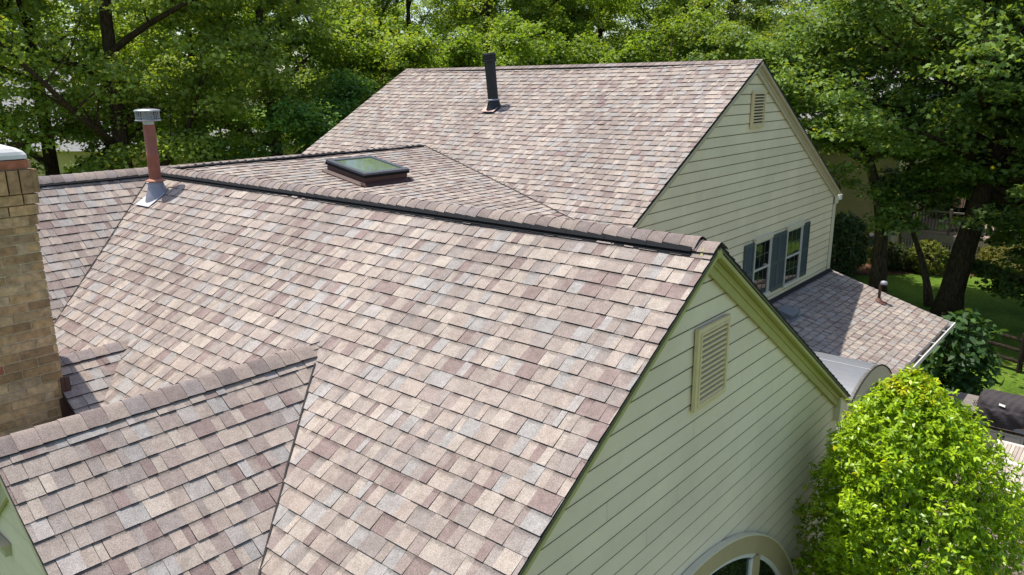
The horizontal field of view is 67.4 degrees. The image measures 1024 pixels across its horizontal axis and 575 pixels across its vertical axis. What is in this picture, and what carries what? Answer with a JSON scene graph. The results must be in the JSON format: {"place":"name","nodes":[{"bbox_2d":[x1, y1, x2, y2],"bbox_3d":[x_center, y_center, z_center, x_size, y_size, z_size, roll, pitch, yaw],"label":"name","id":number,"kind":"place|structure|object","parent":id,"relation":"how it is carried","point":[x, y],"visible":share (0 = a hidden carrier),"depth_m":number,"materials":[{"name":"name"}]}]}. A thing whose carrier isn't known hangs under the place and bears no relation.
{"place":"outdoors","nodes":[
{"label":"outdoors","id":0,"kind":"place"},
{"bbox_2d":[195,129,301,161],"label":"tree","id":1,"kind":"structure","parent":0,"point":[286,151],"depth_m":40.15,"materials":[{"name":"green plant"}]},
{"bbox_2d":[5,0,817,106],"label":"sky","id":2,"kind":"structure","parent":0,"point":[426,10],"materials":[{"name":"white"}]},
{"bbox_2d":[206,108,1023,574],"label":"lawn","id":3,"kind":"structure","parent":0,"point":[996,310],"depth_m":26.73,"materials":[{"name":"green plant"}]},
{"bbox_2d":[0,0,97,65],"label":"woodland tree","id":4,"kind":"object","parent":3,"relation":"on","point":[54,22],"visible":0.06,"depth_m":46.26,"materials":[{"name":"green plant"}]},
{"bbox_2d":[0,0,205,173],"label":"woodland tree","id":5,"kind":"object","parent":3,"relation":"on","point":[117,157],"visible":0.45,"depth_m":22.64,"materials":[{"name":"green plant"}]},
{"bbox_2d":[0,68,209,175],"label":"yellow house","id":6,"kind":"structure","parent":3,"relation":"on","point":[64,159],"depth_m":38.25,"materials":[{"name":"paint"}]},
{"bbox_2d":[0,0,242,175],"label":"woodland tree","id":7,"kind":"object","parent":3,"relation":"on","point":[49,160],"visible":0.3,"depth_m":24.13,"materials":[{"name":"green plant"}]},
{"bbox_2d":[61,2,252,111],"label":"woodland tree","id":8,"kind":"object","parent":3,"relation":"on","point":[142,18],"visible":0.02,"depth_m":49.07,"materials":[{"name":"green plant"}]},
{"bbox_2d":[0,0,328,168],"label":"woodland tree","id":9,"kind":"object","parent":3,"relation":"on","point":[105,67],"visible":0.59,"depth_m":22.57,"materials":[{"name":"green plant"}]},
{"bbox_2d":[41,0,310,164],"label":"woodland tree","id":10,"kind":"object","parent":3,"relation":"on","point":[143,50],"visible":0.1,"depth_m":28.71,"materials":[{"name":"green plant"}]},
{"bbox_2d":[89,8,298,128],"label":"woodland tree","id":11,"kind":"object","parent":3,"relation":"on","point":[277,56],"visible":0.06,"depth_m":50.10,"materials":[{"name":"green plant"}]},
{"bbox_2d":[179,6,331,127],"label":"woodland tree","id":12,"kind":"object","parent":3,"relation":"on","point":[294,49],"visible":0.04,"depth_m":53.87,"materials":[{"name":"green plant"}]},
{"bbox_2d":[130,0,431,164],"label":"woodland tree","id":13,"kind":"object","parent":3,"relation":"on","point":[269,76],"visible":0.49,"depth_m":24.32,"materials":[{"name":"green plant"}]},
{"bbox_2d":[187,68,379,161],"bbox_3d":[-5.569,-2.935,25.077,8.421,8.254,8.172,1,15,6],"label":"feathery tree","id":14,"kind":"object","parent":3,"relation":"on","point":[308,127],"visible":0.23,"depth_m":23.73,"materials":[{"name":"green plant"}]},
{"bbox_2d":[250,2,405,100],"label":"woodland tree","id":15,"kind":"object","parent":3,"relation":"on","point":[309,52],"visible":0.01,"depth_m":53.62,"materials":[{"name":"green plant"}]},
{"bbox_2d":[215,0,452,109],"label":"woodland tree","id":16,"kind":"object","parent":3,"relation":"on","point":[383,5],"visible":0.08,"depth_m":37.52,"materials":[{"name":"green plant"}]},
{"bbox_2d":[277,4,453,117],"bbox_3d":[-4.479,-5.568,30.411,8.957,10.578,8.424,5,16,21],"label":"young tree","id":17,"kind":"object","parent":3,"relation":"on","point":[355,56],"visible":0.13,"depth_m":28.19,"materials":[{"name":"green plant"}]},
{"bbox_2d":[274,0,504,92],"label":"woodland tree","id":18,"kind":"object","parent":3,"relation":"on","point":[464,11],"visible":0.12,"depth_m":36.45,"materials":[{"name":"green plant"}]},
{"bbox_2d":[369,0,458,36],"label":"woodland tree","id":19,"kind":"object","parent":3,"relation":"on","point":[426,3],"visible":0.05,"depth_m":53.67,"materials":[{"name":"green plant"}]},
{"bbox_2d":[359,25,490,78],"bbox_3d":[-2.385,-5.778,32.518,9.668,9.862,7.438,-4,15,-12],"label":"young tree","id":20,"kind":"object","parent":3,"relation":"on","point":[465,52],"visible":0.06,"depth_m":29.60,"materials":[{"name":"green plant"}]},
{"bbox_2d":[0,53,955,574],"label":"house","id":21,"kind":"structure","parent":3,"relation":"on","point":[490,317],"depth_m":6.86,"materials":[{"name":"tile"}]},
{"bbox_2d":[682,532,794,574],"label":"arched window","id":22,"kind":"structure","parent":21,"relation":"in","point":[745,553],"depth_m":7.55,"materials":[{"name":"paint"}]},
{"bbox_2d":[752,232,775,295],"bbox_3d":[4.941,-0.400,15.182,0.105,1.270,0.900,12,19,39],"label":"window","id":23,"kind":"structure","parent":21,"relation":"in","point":[763,244],"depth_m":15.22,"materials":[{"name":"beige paint"}]},
{"bbox_2d":[781,221,806,287],"bbox_3d":[6.015,-0.715,16.408,0.105,1.310,0.960,12,19,39],"label":"window","id":24,"kind":"structure","parent":21,"relation":"in","point":[793,244],"depth_m":16.43,"materials":[{"name":"beige paint"}]},
{"bbox_2d":[802,534,825,574],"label":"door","id":25,"kind":"structure","parent":21,"relation":"in","point":[822,534],"depth_m":9.42,"materials":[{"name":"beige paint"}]},
{"bbox_2d":[419,0,542,50],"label":"woodland tree","id":26,"kind":"object","parent":3,"relation":"on","point":[460,25],"visible":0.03,"depth_m":52.79,"materials":[{"name":"green plant"}]},
{"bbox_2d":[401,0,603,58],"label":"woodland tree","id":27,"kind":"object","parent":3,"relation":"on","point":[584,13],"visible":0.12,"depth_m":36.02,"materials":[{"name":"green plant"}]},
{"bbox_2d":[476,8,580,65],"bbox_3d":[0.354,-6.294,32.977,8.957,10.578,8.424,-7,16,-23],"label":"young tree","id":28,"kind":"object","parent":3,"relation":"on","point":[514,40],"visible":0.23,"depth_m":29.97,"materials":[{"name":"green plant"}]},
{"bbox_2d":[461,0,597,54],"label":"woodland tree","id":29,"kind":"object","parent":3,"relation":"on","point":[527,9],"visible":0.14,"depth_m":35.72,"materials":[{"name":"green plant"}]},
{"bbox_2d":[464,0,597,33],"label":"woodland tree","id":30,"kind":"object","parent":3,"relation":"on","point":[591,23],"visible":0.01,"depth_m":54.54,"materials":[{"name":"green plant"}]},
{"bbox_2d":[523,0,632,52],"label":"woodland tree","id":31,"kind":"object","parent":3,"relation":"on","point":[621,22],"depth_m":49.89,"materials":[{"name":"green plant"}]},
{"bbox_2d":[533,33,656,64],"bbox_3d":[3.721,-5.964,33.546,9.400,9.588,7.231,-10,18,-32],"label":"young tree","id":32,"kind":"object","parent":3,"relation":"on","point":[631,55],"visible":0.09,"depth_m":30.98,"materials":[{"name":"green plant"}]},
{"bbox_2d":[530,0,725,54],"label":"woodland tree","id":33,"kind":"object","parent":3,"relation":"on","point":[612,7],"visible":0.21,"depth_m":35.05,"materials":[{"name":"green plant"}]},
{"bbox_2d":[603,0,719,52],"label":"woodland tree","id":34,"kind":"object","parent":3,"relation":"on","point":[661,3],"visible":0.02,"depth_m":52.62,"materials":[{"name":"green plant"}]},
{"bbox_2d":[563,4,768,63],"bbox_3d":[6.370,-6.771,33.919,8.690,10.913,9.240,-6,16,-21],"label":"young tree","id":35,"kind":"object","parent":3,"relation":"on","point":[659,52],"visible":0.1,"depth_m":32.55,"materials":[{"name":"green plant"}]},
{"bbox_2d":[633,0,742,34],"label":"pale tree","id":36,"kind":"object","parent":3,"relation":"on","point":[693,6],"visible":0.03,"depth_m":52.63,"materials":[{"name":"green plant"}]},
{"bbox_2d":[595,0,807,64],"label":"woodland tree","id":37,"kind":"object","parent":3,"relation":"on","point":[717,10],"visible":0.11,"depth_m":36.17,"materials":[{"name":"green plant"}]},
{"bbox_2d":[673,0,804,69],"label":"dense tree","id":38,"kind":"object","parent":3,"relation":"on","point":[758,24],"visible":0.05,"depth_m":36.58,"materials":[{"name":"green plant"}]},
{"bbox_2d":[718,0,790,34],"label":"pale tree","id":39,"kind":"object","parent":3,"relation":"on","point":[737,6],"visible":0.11,"depth_m":51.43,"materials":[{"name":"green plant"}]},
{"bbox_2d":[666,13,870,190],"bbox_3d":[9.292,-5.559,30.589,9.476,10.238,8.936,-14,20,-41],"label":"dense tree","id":40,"kind":"object","parent":3,"relation":"on","point":[710,45],"visible":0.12,"depth_m":29.16,"materials":[{"name":"green plant"}]},
{"bbox_2d":[757,0,832,43],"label":"pale tree","id":41,"kind":"object","parent":3,"relation":"on","point":[782,3],"visible":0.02,"depth_m":46.31,"materials":[{"name":"green plant"}]},
{"bbox_2d":[775,66,950,262],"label":"neighbour house","id":42,"kind":"structure","parent":3,"relation":"on","point":[860,207],"depth_m":33.08,"materials":[{"name":"beige paint"}]},
{"bbox_2d":[712,0,1022,292],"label":"maple tree","id":43,"kind":"object","parent":3,"relation":"on","point":[792,80],"visible":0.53,"depth_m":25.97,"materials":[{"name":"green plant"}]},
{"bbox_2d":[770,0,1023,317],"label":"maple tree","id":44,"kind":"object","parent":3,"relation":"on","point":[990,48],"visible":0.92,"depth_m":23.16,"materials":[{"name":"green plant"}]},
{"bbox_2d":[834,255,974,275],"bbox_3d":[13.956,-1.375,34.523,17.600,0.001,7.600,12,19,39],"label":"mulch bed","id":45,"kind":"object","parent":3,"relation":"on","point":[865,269],"depth_m":31.84,"materials":[{"name":"brown soil"}]},
{"bbox_2d":[830,210,873,275],"bbox_3d":[13.460,-1.728,31.250,2.332,2.906,2.282,3,15,12],"label":"evergreen shrub","id":46,"kind":"object","parent":45,"relation":"on","point":[854,226],"visible":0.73,"depth_m":30.59,"materials":[{"name":"green plant"}]},
{"bbox_2d":[868,241,917,271],"bbox_3d":[15.933,-1.260,32.146,2.204,1.370,1.471,12,19,39],"label":"shrub","id":47,"kind":"object","parent":45,"relation":"on","point":[893,261],"visible":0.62,"depth_m":31.72,"materials":[{"name":"green plant"}]},
{"bbox_2d":[906,238,949,274],"bbox_3d":[17.005,-1.220,31.433,1.858,1.572,1.564,12,19,39],"label":"yellow shrub","id":48,"kind":"object","parent":45,"relation":"on","point":[931,252],"visible":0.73,"depth_m":31.11,"materials":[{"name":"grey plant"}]},
{"bbox_2d":[900,209,1022,267],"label":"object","id":49,"kind":"structure","parent":45,"relation":"on","point":[944,235],"depth_m":32.85,"materials":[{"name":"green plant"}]},
{"bbox_2d":[976,242,1023,273],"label":"yellow shrub","id":50,"kind":"object","parent":45,"relation":"on","point":[995,255],"visible":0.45,"depth_m":30.84,"materials":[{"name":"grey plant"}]},
{"bbox_2d":[868,166,960,306],"bbox_3d":[13.978,-1.905,27.428,2.259,4.815,3.002,-6,16,-19],"label":"young maple","id":51,"kind":"object","parent":3,"relation":"on","point":[928,298],"visible":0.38,"depth_m":26.90,"materials":[{"name":"green plant"}]},
{"bbox_2d":[860,0,987,134],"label":"dense tree","id":52,"kind":"object","parent":3,"relation":"on","point":[983,132],"depth_m":36.98,"materials":[{"name":"green plant"}]},
{"bbox_2d":[927,179,968,219],"bbox_3d":[21.128,-4.129,38.310,4.662,3.826,3.190,12,19,39],"label":"hedge shrub","id":53,"kind":"object","parent":3,"relation":"on","point":[946,208],"visible":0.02,"depth_m":37.19,"materials":[{"name":"green plant"}]},
{"bbox_2d":[917,307,1007,395],"bbox_3d":[10.992,1.806,18.884,2.029,2.771,1.881,12,19,39],"label":"broadleaf plant","id":54,"kind":"object","parent":3,"relation":"on","point":[959,375],"visible":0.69,"depth_m":18.41,"materials":[{"name":"green plant"}]},
{"bbox_2d":[933,55,1023,307],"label":"maple tree","id":55,"kind":"object","parent":3,"relation":"on","point":[1006,282],"visible":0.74,"depth_m":22.84,"materials":[{"name":"green plant"}]},
{"bbox_2d":[938,312,1023,372],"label":"rail fence","id":56,"kind":"object","parent":3,"relation":"on","point":[1020,362],"visible":0.3,"depth_m":20.80,"materials":[{"name":"brown wood"}]},
{"bbox_2d":[951,6,1023,213],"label":"dense tree","id":57,"kind":"object","parent":3,"relation":"on","point":[988,134],"depth_m":34.62,"materials":[{"name":"green plant"}]},
{"bbox_2d":[953,184,1022,215],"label":"hedge shrub","id":58,"kind":"object","parent":3,"relation":"on","point":[1000,207],"visible":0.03,"depth_m":36.08,"materials":[{"name":"green plant"}]},
{"bbox_2d":[1005,184,1023,205],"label":"maple tree","id":59,"kind":"object","parent":3,"relation":"on","point":[1014,190],"visible":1,"depth_m":20.09,"materials":[{"name":"green plant"}]},
{"bbox_2d":[876,465,1023,574],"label":"patio","id":60,"kind":"structure","parent":0,"point":[1013,573],"depth_m":13.35,"materials":[{"name":"stone"}]},
{"bbox_2d":[791,363,1023,574],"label":"glossy bush","id":61,"kind":"object","parent":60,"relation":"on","point":[902,400],"visible":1,"depth_m":7.45,"materials":[{"name":"green plant"}]},
{"bbox_2d":[913,389,1023,459],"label":"outdoor counter","id":62,"kind":"object","parent":60,"relation":"on","point":[1007,436],"visible":0.08,"depth_m":16.14,"materials":[{"name":"grey stone"}]},
{"bbox_2d":[982,431,999,447],"bbox_3d":[10.068,3.246,16.168,0.345,0.430,0.077,12,19,39],"label":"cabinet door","id":63,"kind":"structure","parent":62,"relation":"in","point":[992,434],"depth_m":16.13,"materials":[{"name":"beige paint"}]},
{"bbox_2d":[975,416,1023,433],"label":"barbecue","id":64,"kind":"object","parent":62,"relation":"in","point":[1020,431],"visible":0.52,"depth_m":15.78,"materials":[{"name":"silver metal"}]},
{"bbox_2d":[975,389,1023,429],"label":"barbecue cover","id":65,"kind":"object","parent":64,"relation":"on","point":[1002,410],"visible":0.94,"depth_m":15.86,"materials":[{"name":"black fabric"}]},
{"bbox_2d":[1001,434,1020,443],"bbox_3d":[10.339,3.303,15.946,0.345,0.430,0.077,12,19,39],"label":"cabinet door","id":66,"kind":"structure","parent":62,"relation":"in","point":[1007,438],"depth_m":15.91,"materials":[{"name":"beige paint"}]},
{"bbox_2d":[979,439,1023,517],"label":"wooden table","id":67,"kind":"object","parent":60,"relation":"on","point":[1017,450],"visible":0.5,"depth_m":14.53,"materials":[{"name":"brown wood"}]},
{"bbox_2d":[950,199,965,231],"bbox_3d":[19.319,-3.581,33.147,0.520,2.320,0.520,12,19,39],"label":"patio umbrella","id":68,"kind":"object","parent":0,"point":[960,206],"visible":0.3,"depth_m":33.04,"materials":[{"name":"fabric"}]}
]}

